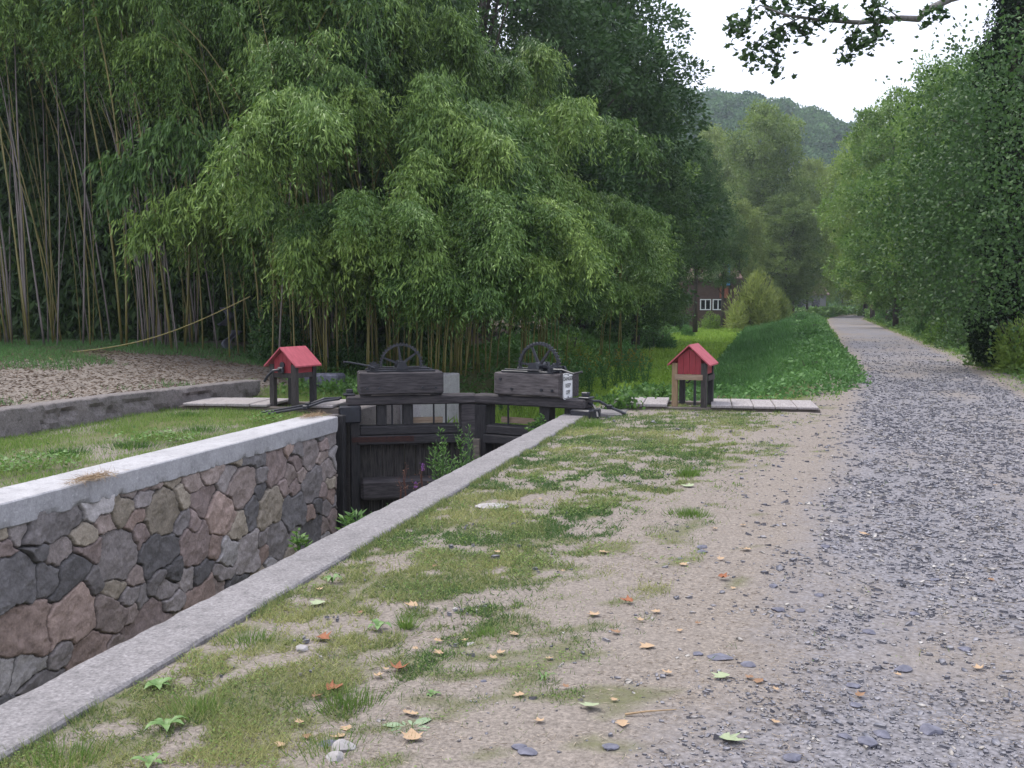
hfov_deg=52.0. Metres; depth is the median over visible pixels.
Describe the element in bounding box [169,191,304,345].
bamboo
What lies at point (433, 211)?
bamboo
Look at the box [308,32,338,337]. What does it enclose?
bamboo
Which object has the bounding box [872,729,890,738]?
rock
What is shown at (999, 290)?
ivy covered tree
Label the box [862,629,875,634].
rock
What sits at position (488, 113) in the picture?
bamboo
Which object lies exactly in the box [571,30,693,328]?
tree
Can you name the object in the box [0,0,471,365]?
bamboo thicket
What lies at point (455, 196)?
bamboo
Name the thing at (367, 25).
bamboo
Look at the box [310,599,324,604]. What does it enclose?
fallen leaf
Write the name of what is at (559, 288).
bamboo
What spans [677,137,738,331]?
tree
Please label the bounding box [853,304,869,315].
shrub
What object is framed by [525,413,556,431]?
bushy weed
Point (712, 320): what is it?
shrub
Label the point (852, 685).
rock
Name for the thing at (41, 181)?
bamboo
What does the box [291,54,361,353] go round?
bamboo
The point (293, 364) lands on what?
paddle house
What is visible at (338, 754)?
rock
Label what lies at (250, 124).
bamboo
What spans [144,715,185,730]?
weed rosette
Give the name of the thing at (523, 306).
bamboo
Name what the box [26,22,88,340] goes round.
bamboo
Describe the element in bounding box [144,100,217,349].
bamboo
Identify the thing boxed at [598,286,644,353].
bamboo
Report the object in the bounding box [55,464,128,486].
straw clump
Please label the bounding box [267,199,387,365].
bamboo
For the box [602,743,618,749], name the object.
rock
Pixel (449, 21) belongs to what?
bamboo
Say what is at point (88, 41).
bamboo
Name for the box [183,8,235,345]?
bamboo
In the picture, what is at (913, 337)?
verge grass
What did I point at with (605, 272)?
bamboo
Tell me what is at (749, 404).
boardwalk
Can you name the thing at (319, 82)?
bamboo
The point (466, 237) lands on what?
bamboo
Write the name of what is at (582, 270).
bamboo
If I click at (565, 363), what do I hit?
flowering weed
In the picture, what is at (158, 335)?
fallen bamboo pole
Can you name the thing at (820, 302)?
pale house
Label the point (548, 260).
bamboo
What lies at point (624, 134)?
bamboo
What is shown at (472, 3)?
bamboo
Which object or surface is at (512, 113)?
bamboo
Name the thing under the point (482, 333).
bamboo
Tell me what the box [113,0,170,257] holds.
bamboo
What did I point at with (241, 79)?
bamboo
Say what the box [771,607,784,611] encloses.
rock
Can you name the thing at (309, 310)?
bamboo
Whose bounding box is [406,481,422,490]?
loosestrife
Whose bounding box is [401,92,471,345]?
bamboo
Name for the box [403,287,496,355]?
bamboo
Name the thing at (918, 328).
shrub
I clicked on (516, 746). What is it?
rock
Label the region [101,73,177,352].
bamboo
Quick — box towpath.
[281,315,1023,767]
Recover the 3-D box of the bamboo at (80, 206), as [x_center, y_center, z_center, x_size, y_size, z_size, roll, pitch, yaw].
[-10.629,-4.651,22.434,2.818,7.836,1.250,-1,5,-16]
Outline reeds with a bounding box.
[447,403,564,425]
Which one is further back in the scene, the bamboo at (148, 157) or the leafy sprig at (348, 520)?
the bamboo at (148, 157)
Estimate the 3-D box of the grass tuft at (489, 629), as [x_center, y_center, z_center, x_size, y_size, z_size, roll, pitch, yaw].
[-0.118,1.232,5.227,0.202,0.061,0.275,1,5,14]
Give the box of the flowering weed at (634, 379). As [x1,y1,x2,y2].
[628,349,642,384]
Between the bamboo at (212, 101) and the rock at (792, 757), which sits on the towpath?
the rock at (792, 757)
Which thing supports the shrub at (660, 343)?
on the ground at (386, 680)
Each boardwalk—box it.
[178,397,345,413]
[616,397,819,412]
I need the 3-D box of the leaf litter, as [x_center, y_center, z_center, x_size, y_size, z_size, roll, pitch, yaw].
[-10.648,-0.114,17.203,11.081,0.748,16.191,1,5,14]
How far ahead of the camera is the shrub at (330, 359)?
22.39 m
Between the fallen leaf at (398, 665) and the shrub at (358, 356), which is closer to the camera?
the fallen leaf at (398, 665)
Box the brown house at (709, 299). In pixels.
[679,267,743,327]
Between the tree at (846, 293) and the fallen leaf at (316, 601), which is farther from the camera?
the tree at (846, 293)
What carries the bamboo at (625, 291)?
on the ground at (386, 680)
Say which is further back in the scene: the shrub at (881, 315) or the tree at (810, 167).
the tree at (810, 167)
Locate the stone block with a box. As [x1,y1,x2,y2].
[304,373,344,386]
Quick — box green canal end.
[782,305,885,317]
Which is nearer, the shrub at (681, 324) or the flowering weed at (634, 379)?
the flowering weed at (634, 379)
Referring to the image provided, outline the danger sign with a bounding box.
[563,373,572,399]
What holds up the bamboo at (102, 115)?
on the ground at (386, 680)
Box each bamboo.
[0,0,54,328]
[0,0,122,344]
[0,0,148,342]
[0,2,111,341]
[0,26,80,342]
[0,30,44,345]
[0,34,29,343]
[0,36,22,266]
[0,41,25,339]
[0,49,32,343]
[0,65,24,339]
[0,87,44,344]
[0,117,53,342]
[0,138,61,340]
[0,216,12,341]
[0,243,11,342]
[0,249,9,332]
[0,258,9,338]
[0,274,4,342]
[0,302,8,342]
[0,304,5,343]
[1,0,48,341]
[1,0,78,344]
[1,0,203,349]
[2,99,59,339]
[3,78,58,331]
[4,2,90,344]
[4,31,55,339]
[7,0,127,346]
[9,37,32,314]
[12,48,188,333]
[14,0,32,327]
[15,41,103,340]
[20,37,163,343]
[21,0,135,343]
[21,19,93,341]
[23,0,142,342]
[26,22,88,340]
[40,18,163,298]
[45,74,54,338]
[46,51,154,343]
[46,69,142,339]
[48,83,102,339]
[50,1,144,338]
[53,35,86,337]
[53,62,144,346]
[61,0,322,354]
[64,25,138,346]
[65,3,157,344]
[66,0,128,337]
[77,26,168,344]
[80,101,146,328]
[82,2,150,342]
[82,113,260,354]
[86,4,152,341]
[87,0,169,345]
[90,0,155,347]
[90,93,197,344]
[91,79,129,234]
[92,2,172,350]
[93,0,161,344]
[93,47,146,342]
[97,74,193,345]
[101,47,229,356]
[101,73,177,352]
[109,1,174,344]
[109,2,184,333]
[109,178,287,343]
[112,31,301,341]
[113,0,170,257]
[113,0,253,347]
[115,27,279,322]
[135,30,272,297]
[142,1,190,345]
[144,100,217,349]
[146,0,239,354]
[148,17,333,323]
[152,11,190,342]
[155,206,326,353]
[164,90,195,341]
[165,0,291,344]
[165,1,198,341]
[168,0,237,351]
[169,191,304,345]
[170,43,214,342]
[173,225,279,310]
[174,71,199,343]
[180,20,261,318]
[180,79,372,362]
[183,0,268,189]
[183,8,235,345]
[189,3,273,354]
[195,0,271,321]
[201,0,257,352]
[203,63,329,372]
[210,37,302,341]
[211,94,416,365]
[212,44,307,342]
[212,234,315,323]
[215,0,322,372]
[219,0,334,344]
[222,7,327,335]
[224,107,380,328]
[226,35,314,310]
[226,190,299,348]
[227,69,231,343]
[228,0,358,372]
[228,25,272,147]
[238,0,353,201]
[239,0,343,345]
[240,29,314,355]
[243,70,343,354]
[243,211,348,371]
[244,1,385,359]
[246,34,308,346]
[247,70,311,352]
[251,89,336,318]
[254,1,349,294]
[254,222,384,365]
[257,219,342,326]
[258,0,346,327]
[261,47,370,334]
[261,210,342,371]
[262,276,322,342]
[267,93,364,346]
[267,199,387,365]
[270,171,349,318]
[274,0,407,322]
[276,0,374,305]
[278,26,372,347]
[278,254,358,343]
[280,0,383,315]
[281,2,324,327]
[285,266,407,352]
[286,231,380,363]
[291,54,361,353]
[292,0,423,345]
[292,68,404,360]
[301,128,370,341]
[303,225,393,372]
[305,12,352,333]
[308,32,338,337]
[313,64,376,330]
[321,0,392,335]
[321,175,330,352]
[321,185,400,318]
[327,0,376,361]
[327,83,407,364]
[328,26,402,318]
[329,193,404,346]
[332,266,403,340]
[338,201,395,345]
[345,231,420,363]
[354,90,518,353]
[356,229,463,368]
[366,0,453,347]
[367,199,449,365]
[371,11,436,334]
[371,141,463,368]
[371,269,443,365]
[374,238,454,367]
[382,151,525,361]
[385,81,484,361]
[386,208,475,359]
[387,228,461,367]
[389,246,465,369]
[390,63,475,212]
[393,295,457,370]
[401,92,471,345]
[401,119,531,365]
[403,150,514,360]
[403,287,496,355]
[406,263,497,365]
[407,182,523,365]
[413,268,474,369]
[417,2,489,343]
[418,252,505,355]
[420,171,534,356]
[427,310,464,365]
[431,239,521,372]
[431,292,506,371]
[432,28,503,341]
[432,268,514,372]
[432,311,433,360]
[435,184,466,364]
[437,152,568,366]
[442,184,534,372]
[442,283,538,347]
[443,96,527,346]
[448,183,512,371]
[451,47,523,102]
[451,56,540,327]
[453,223,539,366]
[454,246,570,374]
[455,198,581,370]
[455,273,554,372]
[459,0,486,33]
[462,30,491,91]
[462,255,566,375]
[464,0,483,30]
[465,150,584,363]
[467,117,557,363]
[470,96,534,350]
[473,192,613,373]
[476,198,601,369]
[481,290,539,360]
[482,235,499,365]
[486,289,564,366]
[488,249,581,371]
[502,245,619,368]
[504,292,558,353]
[506,36,571,321]
[506,296,564,366]
[508,41,576,345]
[508,109,673,349]
[508,175,572,360]
[509,111,576,358]
[510,188,579,362]
[520,240,623,362]
[521,168,606,353]
[527,90,611,358]
[528,198,577,362]
[533,191,667,330]
[535,280,600,358]
[538,179,627,348]
[542,210,622,357]
[543,199,683,354]
[543,277,606,356]
[547,278,596,351]
[550,217,638,361]
[563,275,643,360]
[596,277,663,354]
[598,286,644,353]
[603,217,637,355]
[607,255,664,346]
[609,223,685,353]
[611,228,660,344]
[622,265,677,349]
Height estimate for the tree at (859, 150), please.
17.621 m
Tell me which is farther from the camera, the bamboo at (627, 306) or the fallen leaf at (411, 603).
the bamboo at (627, 306)
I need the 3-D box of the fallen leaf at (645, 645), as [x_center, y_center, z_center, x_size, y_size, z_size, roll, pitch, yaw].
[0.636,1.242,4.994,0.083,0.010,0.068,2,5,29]
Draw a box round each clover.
[0,404,900,767]
[0,410,288,471]
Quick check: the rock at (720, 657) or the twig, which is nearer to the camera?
the twig
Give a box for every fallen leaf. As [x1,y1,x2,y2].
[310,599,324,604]
[316,632,330,638]
[326,680,342,689]
[339,725,350,729]
[389,660,407,668]
[401,728,423,739]
[404,600,417,605]
[514,691,523,695]
[578,702,598,705]
[615,720,628,725]
[621,594,632,601]
[640,642,654,647]
[711,671,729,677]
[718,573,728,577]
[719,732,744,740]
[753,678,763,682]
[855,690,865,695]
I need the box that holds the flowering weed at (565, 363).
[552,346,569,366]
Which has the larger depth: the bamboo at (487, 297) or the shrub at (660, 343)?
the shrub at (660, 343)
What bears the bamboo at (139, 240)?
on the ground at (386, 680)
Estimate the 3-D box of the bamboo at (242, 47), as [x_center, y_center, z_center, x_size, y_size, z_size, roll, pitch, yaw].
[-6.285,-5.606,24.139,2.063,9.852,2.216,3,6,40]
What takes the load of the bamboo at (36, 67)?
on the ground at (386, 680)
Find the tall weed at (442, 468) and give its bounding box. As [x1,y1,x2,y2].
[426,427,459,479]
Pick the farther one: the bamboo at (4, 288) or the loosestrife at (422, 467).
the bamboo at (4, 288)
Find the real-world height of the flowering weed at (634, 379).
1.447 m
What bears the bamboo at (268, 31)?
on the ground at (386, 680)
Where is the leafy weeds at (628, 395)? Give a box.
[277,374,720,410]
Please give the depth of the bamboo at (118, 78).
23.51 m
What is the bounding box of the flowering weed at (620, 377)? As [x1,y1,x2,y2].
[614,347,630,384]
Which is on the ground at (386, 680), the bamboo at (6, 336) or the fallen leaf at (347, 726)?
the bamboo at (6, 336)
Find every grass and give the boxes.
[0,337,324,404]
[0,378,358,486]
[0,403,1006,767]
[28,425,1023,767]
[678,313,795,395]
[753,317,1023,400]
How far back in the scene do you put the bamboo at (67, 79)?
24.14 m
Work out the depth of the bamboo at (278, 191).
22.76 m
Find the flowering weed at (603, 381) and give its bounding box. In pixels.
[596,347,611,389]
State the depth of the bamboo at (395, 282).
18.86 m
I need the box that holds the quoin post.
[335,415,346,530]
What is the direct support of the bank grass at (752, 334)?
on the ground at (386, 680)
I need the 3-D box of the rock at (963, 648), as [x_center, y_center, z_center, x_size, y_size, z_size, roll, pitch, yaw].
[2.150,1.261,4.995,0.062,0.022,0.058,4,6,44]
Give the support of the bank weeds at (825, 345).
on the ground at (386, 680)
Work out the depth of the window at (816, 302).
149.97 m
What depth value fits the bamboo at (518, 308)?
20.13 m
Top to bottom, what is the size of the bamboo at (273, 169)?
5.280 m
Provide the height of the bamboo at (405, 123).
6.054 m
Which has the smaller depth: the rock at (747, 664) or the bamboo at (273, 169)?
the rock at (747, 664)
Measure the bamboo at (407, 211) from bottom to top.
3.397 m
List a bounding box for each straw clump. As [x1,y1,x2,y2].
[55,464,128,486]
[296,411,330,418]
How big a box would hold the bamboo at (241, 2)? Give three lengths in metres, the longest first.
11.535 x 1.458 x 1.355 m
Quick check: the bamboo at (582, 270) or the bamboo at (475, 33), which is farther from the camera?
the bamboo at (475, 33)
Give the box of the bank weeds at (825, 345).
[618,312,871,400]
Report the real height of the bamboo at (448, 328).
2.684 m
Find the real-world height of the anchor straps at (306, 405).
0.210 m
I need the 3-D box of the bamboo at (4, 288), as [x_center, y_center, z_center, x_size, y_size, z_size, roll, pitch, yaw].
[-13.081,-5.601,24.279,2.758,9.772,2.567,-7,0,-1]
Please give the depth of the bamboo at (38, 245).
23.71 m
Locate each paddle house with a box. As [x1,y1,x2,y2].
[263,346,321,405]
[667,343,717,407]
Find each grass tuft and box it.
[1,722,139,767]
[23,444,94,459]
[78,437,160,452]
[155,687,245,730]
[165,409,210,417]
[171,422,229,433]
[214,622,295,648]
[279,724,381,767]
[292,676,409,726]
[394,609,424,629]
[470,624,512,640]
[573,417,614,428]
[661,505,715,520]
[673,465,708,478]
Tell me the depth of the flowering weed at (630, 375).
28.40 m
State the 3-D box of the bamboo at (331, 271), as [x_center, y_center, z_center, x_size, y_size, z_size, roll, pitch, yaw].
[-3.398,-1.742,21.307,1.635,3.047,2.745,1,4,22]
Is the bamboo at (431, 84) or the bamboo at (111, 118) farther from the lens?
the bamboo at (111, 118)
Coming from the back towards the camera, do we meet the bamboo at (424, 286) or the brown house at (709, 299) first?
the brown house at (709, 299)
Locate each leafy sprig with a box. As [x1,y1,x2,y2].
[287,528,311,551]
[335,507,367,529]
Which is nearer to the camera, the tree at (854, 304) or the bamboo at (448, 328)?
the bamboo at (448, 328)
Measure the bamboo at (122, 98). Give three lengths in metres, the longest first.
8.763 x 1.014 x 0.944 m
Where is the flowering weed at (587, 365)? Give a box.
[583,349,599,393]
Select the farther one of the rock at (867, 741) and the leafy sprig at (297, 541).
the leafy sprig at (297, 541)
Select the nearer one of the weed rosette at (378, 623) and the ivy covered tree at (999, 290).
the weed rosette at (378, 623)
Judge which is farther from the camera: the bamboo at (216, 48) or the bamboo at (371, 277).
the bamboo at (216, 48)
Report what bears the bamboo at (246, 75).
on the ground at (386, 680)
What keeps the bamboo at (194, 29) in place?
on the ground at (386, 680)
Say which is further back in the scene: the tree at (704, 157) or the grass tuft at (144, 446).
the tree at (704, 157)
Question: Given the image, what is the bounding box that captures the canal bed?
[415,369,668,448]
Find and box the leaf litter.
[0,340,287,406]
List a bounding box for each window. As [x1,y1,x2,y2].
[700,299,710,309]
[712,299,720,309]
[797,300,804,307]
[812,300,819,307]
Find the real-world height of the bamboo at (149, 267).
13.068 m
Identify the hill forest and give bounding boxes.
[661,82,860,306]
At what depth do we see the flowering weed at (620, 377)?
29.83 m
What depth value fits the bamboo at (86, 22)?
22.10 m
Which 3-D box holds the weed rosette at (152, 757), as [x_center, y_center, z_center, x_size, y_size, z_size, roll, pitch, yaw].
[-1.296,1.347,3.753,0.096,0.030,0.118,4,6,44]
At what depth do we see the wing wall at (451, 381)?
19.17 m
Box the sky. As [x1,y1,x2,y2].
[475,0,998,123]
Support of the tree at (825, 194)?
on the ground at (386, 680)
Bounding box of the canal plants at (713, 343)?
[495,327,741,424]
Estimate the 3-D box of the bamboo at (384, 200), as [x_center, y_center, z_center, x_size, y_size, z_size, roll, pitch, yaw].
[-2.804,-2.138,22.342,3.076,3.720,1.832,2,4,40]
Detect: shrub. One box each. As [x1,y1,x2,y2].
[243,326,264,349]
[245,294,318,363]
[315,346,344,372]
[328,328,376,376]
[551,333,595,367]
[605,339,650,368]
[640,325,677,349]
[667,312,689,329]
[679,322,695,335]
[698,310,723,329]
[722,269,781,330]
[760,286,794,320]
[790,310,810,320]
[797,354,826,378]
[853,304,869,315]
[875,309,885,319]
[886,301,924,321]
[909,314,930,333]
[923,311,957,344]
[931,301,981,350]
[962,314,999,367]
[984,313,1023,373]
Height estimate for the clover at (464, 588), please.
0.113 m
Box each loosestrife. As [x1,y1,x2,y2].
[396,478,405,498]
[398,464,411,495]
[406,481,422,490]
[415,463,429,486]
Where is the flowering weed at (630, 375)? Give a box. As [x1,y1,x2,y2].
[620,348,635,383]
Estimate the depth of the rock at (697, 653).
4.88 m
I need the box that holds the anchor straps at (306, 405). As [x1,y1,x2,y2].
[261,397,341,414]
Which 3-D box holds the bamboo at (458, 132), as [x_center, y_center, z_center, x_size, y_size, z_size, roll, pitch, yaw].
[-1.577,-3.000,21.050,1.686,5.606,4.806,-4,6,-41]
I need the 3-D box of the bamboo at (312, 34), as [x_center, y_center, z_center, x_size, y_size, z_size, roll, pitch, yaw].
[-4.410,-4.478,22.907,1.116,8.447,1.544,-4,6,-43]
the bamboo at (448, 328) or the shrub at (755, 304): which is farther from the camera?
the shrub at (755, 304)
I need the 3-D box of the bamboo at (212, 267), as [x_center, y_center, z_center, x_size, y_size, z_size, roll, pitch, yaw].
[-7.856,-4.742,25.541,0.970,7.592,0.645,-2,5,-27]
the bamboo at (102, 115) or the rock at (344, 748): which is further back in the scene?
the bamboo at (102, 115)
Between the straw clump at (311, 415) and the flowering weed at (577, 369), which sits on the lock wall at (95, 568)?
the straw clump at (311, 415)
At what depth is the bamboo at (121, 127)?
26.22 m
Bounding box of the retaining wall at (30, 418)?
[0,379,260,436]
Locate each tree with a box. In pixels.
[463,0,656,339]
[476,0,709,326]
[495,0,731,341]
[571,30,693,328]
[572,129,714,344]
[599,89,708,285]
[624,203,704,332]
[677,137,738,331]
[689,205,756,324]
[692,122,755,234]
[708,98,829,292]
[713,198,778,301]
[722,0,1023,364]
[741,192,825,307]
[776,229,830,311]
[784,156,838,309]
[809,251,841,306]
[811,83,935,320]
[814,130,872,315]
[815,95,908,317]
[828,249,854,306]
[833,157,925,325]
[843,263,876,306]
[857,52,978,317]
[897,152,970,328]
[908,105,1002,332]
[912,54,1004,298]
[914,41,1003,140]
[925,26,991,163]
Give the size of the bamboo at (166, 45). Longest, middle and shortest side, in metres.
7.119 x 2.882 x 1.292 m
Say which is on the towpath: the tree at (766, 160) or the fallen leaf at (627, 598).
the fallen leaf at (627, 598)
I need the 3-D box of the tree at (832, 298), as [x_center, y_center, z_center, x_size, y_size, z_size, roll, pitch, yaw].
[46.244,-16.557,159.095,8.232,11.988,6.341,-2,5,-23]
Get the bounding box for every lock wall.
[0,401,629,760]
[0,405,400,704]
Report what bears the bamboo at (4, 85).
on the ground at (386, 680)
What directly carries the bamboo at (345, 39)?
on the ground at (386, 680)
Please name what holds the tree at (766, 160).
on the ground at (386, 680)
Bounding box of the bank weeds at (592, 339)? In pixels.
[283,314,680,409]
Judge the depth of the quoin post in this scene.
15.48 m
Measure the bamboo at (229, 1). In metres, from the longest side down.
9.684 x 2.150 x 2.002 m
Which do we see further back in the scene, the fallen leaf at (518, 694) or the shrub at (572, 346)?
the shrub at (572, 346)
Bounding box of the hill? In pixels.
[677,107,846,300]
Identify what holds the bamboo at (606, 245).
on the ground at (386, 680)
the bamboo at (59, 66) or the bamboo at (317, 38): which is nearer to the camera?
the bamboo at (317, 38)
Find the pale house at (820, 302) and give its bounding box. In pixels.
[765,286,829,307]
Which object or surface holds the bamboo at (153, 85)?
on the ground at (386, 680)
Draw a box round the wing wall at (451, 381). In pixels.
[400,373,459,447]
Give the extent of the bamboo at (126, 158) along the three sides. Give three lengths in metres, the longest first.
7.788 x 3.328 x 1.493 m
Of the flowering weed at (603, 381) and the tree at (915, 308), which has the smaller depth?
the flowering weed at (603, 381)
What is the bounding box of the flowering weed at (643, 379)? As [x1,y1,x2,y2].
[637,348,653,385]
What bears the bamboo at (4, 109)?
on the ground at (386, 680)
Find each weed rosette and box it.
[129,752,161,767]
[144,677,173,689]
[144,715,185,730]
[324,573,341,582]
[368,618,391,629]
[382,717,432,732]
[426,689,440,696]
[536,672,555,680]
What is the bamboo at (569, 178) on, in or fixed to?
on the ground at (386, 680)
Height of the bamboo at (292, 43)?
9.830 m
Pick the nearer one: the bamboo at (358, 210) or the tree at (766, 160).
the bamboo at (358, 210)
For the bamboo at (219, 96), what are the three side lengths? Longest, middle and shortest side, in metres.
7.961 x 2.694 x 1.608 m
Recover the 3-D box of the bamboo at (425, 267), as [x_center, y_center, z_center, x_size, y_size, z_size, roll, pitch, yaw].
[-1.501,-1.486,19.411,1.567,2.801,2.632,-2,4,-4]
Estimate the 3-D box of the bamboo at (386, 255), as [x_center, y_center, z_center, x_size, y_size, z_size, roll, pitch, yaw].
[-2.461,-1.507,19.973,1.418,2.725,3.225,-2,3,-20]
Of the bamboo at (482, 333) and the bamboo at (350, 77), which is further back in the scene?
the bamboo at (482, 333)
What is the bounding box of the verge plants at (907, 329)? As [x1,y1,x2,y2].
[866,315,1023,383]
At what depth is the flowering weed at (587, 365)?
27.77 m
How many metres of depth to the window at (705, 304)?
91.68 m
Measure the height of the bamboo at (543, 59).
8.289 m
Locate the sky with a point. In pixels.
(836, 89)
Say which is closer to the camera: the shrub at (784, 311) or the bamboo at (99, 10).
the bamboo at (99, 10)
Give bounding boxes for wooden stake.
[473,439,479,458]
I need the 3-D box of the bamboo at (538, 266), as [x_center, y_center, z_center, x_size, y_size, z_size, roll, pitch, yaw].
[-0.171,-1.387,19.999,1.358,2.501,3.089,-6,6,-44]
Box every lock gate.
[339,343,474,520]
[474,342,600,456]
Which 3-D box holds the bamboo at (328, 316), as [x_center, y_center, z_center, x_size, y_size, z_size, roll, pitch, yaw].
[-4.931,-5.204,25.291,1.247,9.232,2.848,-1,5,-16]
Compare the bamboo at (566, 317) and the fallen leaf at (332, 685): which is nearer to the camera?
the fallen leaf at (332, 685)
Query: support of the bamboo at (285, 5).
on the ground at (386, 680)
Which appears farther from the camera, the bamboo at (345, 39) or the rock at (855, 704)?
the bamboo at (345, 39)
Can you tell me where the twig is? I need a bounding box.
[625,709,675,714]
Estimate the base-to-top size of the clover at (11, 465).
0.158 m
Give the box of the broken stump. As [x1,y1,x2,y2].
[157,313,162,341]
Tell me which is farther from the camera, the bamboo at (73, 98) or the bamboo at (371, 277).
the bamboo at (73, 98)
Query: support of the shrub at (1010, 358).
on the ground at (386, 680)
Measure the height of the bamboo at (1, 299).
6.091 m
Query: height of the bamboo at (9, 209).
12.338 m
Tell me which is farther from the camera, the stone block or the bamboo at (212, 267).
the bamboo at (212, 267)
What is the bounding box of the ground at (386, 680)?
[0,314,1023,767]
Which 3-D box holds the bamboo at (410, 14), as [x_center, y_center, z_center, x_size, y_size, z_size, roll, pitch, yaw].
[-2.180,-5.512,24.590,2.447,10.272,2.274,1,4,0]
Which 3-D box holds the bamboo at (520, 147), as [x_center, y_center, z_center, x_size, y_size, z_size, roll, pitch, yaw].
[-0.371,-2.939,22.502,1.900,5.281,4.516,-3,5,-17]
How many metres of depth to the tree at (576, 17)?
37.78 m
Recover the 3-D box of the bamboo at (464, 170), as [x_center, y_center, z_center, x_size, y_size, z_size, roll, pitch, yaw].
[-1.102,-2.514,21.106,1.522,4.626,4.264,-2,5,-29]
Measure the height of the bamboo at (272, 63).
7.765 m
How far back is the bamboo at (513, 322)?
22.81 m
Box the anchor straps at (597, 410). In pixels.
[588,400,625,418]
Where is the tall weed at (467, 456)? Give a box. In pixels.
[454,424,479,467]
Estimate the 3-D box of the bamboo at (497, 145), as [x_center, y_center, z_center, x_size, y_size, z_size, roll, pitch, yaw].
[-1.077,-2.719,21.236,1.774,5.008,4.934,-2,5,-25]
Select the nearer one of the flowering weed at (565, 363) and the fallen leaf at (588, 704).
the fallen leaf at (588, 704)
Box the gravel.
[131,337,1023,767]
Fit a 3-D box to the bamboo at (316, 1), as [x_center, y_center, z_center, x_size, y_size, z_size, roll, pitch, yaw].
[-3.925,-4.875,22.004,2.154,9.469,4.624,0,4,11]
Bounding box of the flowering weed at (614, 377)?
[605,347,621,386]
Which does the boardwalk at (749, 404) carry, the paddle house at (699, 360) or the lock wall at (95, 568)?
the paddle house at (699, 360)
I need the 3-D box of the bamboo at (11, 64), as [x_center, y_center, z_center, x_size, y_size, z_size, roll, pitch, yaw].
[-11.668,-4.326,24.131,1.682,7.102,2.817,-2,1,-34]
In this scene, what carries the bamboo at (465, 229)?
on the ground at (386, 680)
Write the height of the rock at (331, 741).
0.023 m
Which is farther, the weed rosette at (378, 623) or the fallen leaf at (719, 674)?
the weed rosette at (378, 623)
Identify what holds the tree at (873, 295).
on the ground at (386, 680)
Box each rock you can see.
[296,644,307,651]
[319,739,335,746]
[326,751,343,761]
[332,739,355,751]
[475,503,507,508]
[511,743,526,749]
[517,747,537,755]
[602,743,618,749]
[693,651,702,655]
[697,545,706,548]
[707,653,732,660]
[740,661,755,667]
[769,584,777,587]
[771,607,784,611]
[782,753,800,761]
[795,608,804,612]
[814,593,823,596]
[836,733,851,739]
[846,682,860,688]
[849,701,861,707]
[857,736,877,746]
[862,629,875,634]
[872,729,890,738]
[894,664,912,671]
[909,611,919,615]
[919,723,943,735]
[957,646,971,651]
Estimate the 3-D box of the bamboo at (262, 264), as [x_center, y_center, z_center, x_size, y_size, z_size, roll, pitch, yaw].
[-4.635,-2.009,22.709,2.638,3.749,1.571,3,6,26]
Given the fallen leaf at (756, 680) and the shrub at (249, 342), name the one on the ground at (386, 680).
the shrub at (249, 342)
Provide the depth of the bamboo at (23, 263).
23.06 m
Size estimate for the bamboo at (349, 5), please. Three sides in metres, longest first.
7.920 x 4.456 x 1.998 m
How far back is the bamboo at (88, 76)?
22.47 m
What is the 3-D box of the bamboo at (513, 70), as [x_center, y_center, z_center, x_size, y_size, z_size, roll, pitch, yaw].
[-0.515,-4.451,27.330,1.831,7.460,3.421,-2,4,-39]
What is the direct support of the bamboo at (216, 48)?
on the ground at (386, 680)
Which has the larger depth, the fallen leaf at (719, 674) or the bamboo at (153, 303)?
the bamboo at (153, 303)
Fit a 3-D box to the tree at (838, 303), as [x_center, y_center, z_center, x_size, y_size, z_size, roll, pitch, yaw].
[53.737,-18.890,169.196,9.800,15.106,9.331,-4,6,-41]
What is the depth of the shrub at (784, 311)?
81.51 m
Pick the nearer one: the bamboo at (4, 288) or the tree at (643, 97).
the bamboo at (4, 288)
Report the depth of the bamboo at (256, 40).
21.20 m
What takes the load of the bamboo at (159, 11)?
on the ground at (386, 680)
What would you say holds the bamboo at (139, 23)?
on the ground at (386, 680)
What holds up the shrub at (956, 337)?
on the ground at (386, 680)
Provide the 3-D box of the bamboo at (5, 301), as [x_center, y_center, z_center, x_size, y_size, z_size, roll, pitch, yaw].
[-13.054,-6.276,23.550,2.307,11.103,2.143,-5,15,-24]
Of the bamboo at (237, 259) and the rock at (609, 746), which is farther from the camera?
the bamboo at (237, 259)
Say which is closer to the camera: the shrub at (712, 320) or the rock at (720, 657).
the rock at (720, 657)
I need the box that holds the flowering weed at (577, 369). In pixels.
[567,344,582,374]
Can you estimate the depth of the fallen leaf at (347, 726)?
4.04 m
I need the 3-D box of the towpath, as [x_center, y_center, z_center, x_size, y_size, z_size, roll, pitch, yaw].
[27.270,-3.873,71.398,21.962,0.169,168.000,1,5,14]
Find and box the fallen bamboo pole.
[73,296,249,352]
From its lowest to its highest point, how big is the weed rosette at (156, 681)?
0.032 m
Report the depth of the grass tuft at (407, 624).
5.37 m

